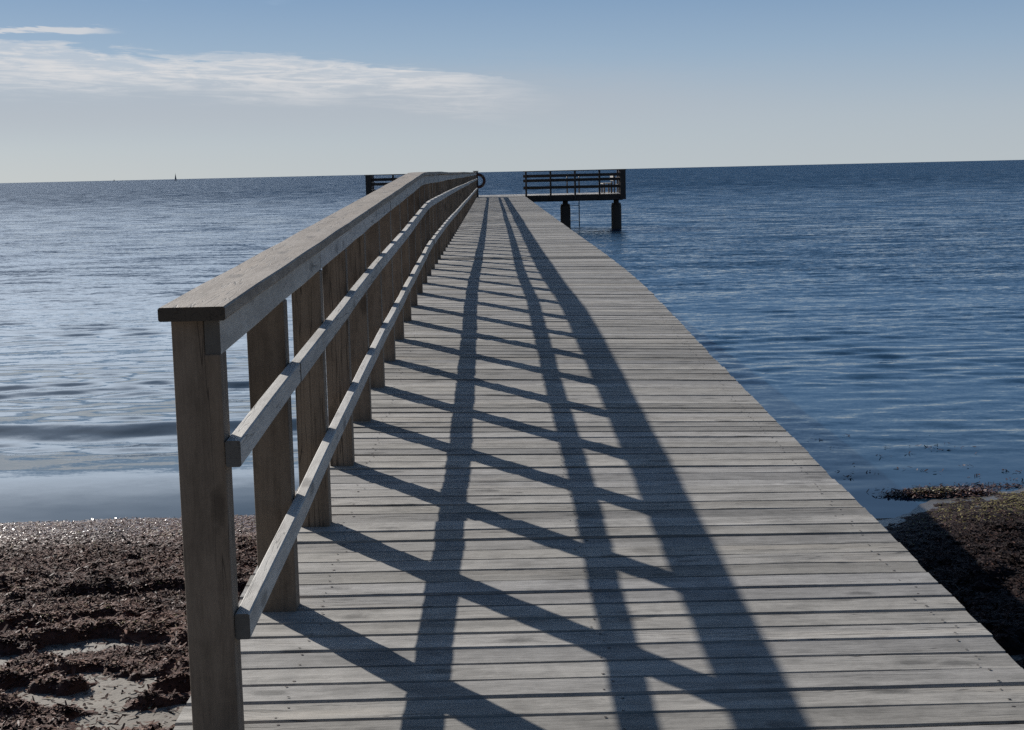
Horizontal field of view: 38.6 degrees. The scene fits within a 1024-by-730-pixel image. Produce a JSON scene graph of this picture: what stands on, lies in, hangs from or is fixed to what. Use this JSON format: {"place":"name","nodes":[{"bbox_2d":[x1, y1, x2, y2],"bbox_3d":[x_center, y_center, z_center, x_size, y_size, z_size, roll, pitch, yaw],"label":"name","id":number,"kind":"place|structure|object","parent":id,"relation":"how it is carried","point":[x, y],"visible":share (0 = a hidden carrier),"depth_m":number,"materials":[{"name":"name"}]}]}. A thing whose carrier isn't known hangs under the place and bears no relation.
{"place":"outdoors","nodes":[
{"label":"outdoors","id":0,"kind":"place"},
{"bbox_2d":[0,514,257,729],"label":"seaweed bank","id":1,"kind":"structure","parent":0,"point":[63,582],"depth_m":8.67,"materials":[{"name":"brown plant"}]},
{"bbox_2d":[0,160,1023,522],"bbox_3d":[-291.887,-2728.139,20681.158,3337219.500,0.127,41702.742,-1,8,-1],"label":"sea","id":2,"kind":"structure","parent":0,"point":[874,312],"depth_m":30.23,"materials":[{"name":"liquid"}]},
{"bbox_2d":[479,192,622,228],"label":"pier head platform","id":3,"kind":"structure","parent":2,"relation":"in","point":[565,214],"depth_m":67.07,"materials":[{"name":"wood"}]},
{"bbox_2d":[364,174,404,194],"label":"platform railing","id":4,"kind":"object","parent":3,"relation":"attached to","point":[370,180],"visible":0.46,"depth_m":66.34,"materials":[{"name":"wood"}]},
{"bbox_2d":[566,177,579,225],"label":"swimming ladder","id":5,"kind":"object","parent":3,"relation":"attached to","point":[579,201],"visible":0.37,"depth_m":71.28,"materials":[{"name":"metal"}]},
{"bbox_2d":[523,169,625,200],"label":"platform railing","id":6,"kind":"object","parent":3,"relation":"attached to","point":[621,178],"visible":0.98,"depth_m":66.46,"materials":[{"name":"wood"}]},
{"bbox_2d":[600,176,614,192],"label":"wooden bench","id":7,"kind":"object","parent":3,"relation":"on","point":[603,189],"visible":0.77,"depth_m":68.23,"materials":[{"name":"grey wood"}]},
{"bbox_2d":[811,434,1023,498],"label":"floating seaweed","id":8,"kind":"object","parent":2,"relation":"on","point":[949,491],"visible":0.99,"depth_m":12.06,"materials":[{"name":"brown plant"}]},
{"bbox_2d":[0,487,1023,729],"bbox_3d":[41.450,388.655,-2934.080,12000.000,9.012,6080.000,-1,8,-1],"label":"beach","id":9,"kind":"structure","parent":0,"point":[117,697],"depth_m":7.29,"materials":[{"name":"sand"}]},
{"bbox_2d":[173,196,1023,729],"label":"wooden pier","id":10,"kind":"structure","parent":9,"relation":"on","point":[581,484],"depth_m":5.30,"materials":[{"name":"wood"}]},
{"bbox_2d":[158,171,478,729],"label":"wooden handrail","id":11,"kind":"object","parent":10,"relation":"on","point":[375,255],"visible":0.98,"depth_m":4.71,"materials":[{"name":"wood"}]},
{"bbox_2d":[476,173,485,187],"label":"lifebuoy","id":12,"kind":"object","parent":11,"relation":"hanging from","point":[483,178],"visible":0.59,"depth_m":65.33,"materials":[{"name":"plastic"}]},
{"bbox_2d":[884,491,1023,668],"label":"seaweed bank","id":13,"kind":"structure","parent":9,"relation":"on","point":[971,560],"depth_m":9.72,"materials":[{"name":"brown plant"}]},
{"bbox_2d":[0,0,1023,182],"label":"sky","id":14,"kind":"structure","parent":0,"point":[91,90],"materials":[{"name":"blue"}]}
]}

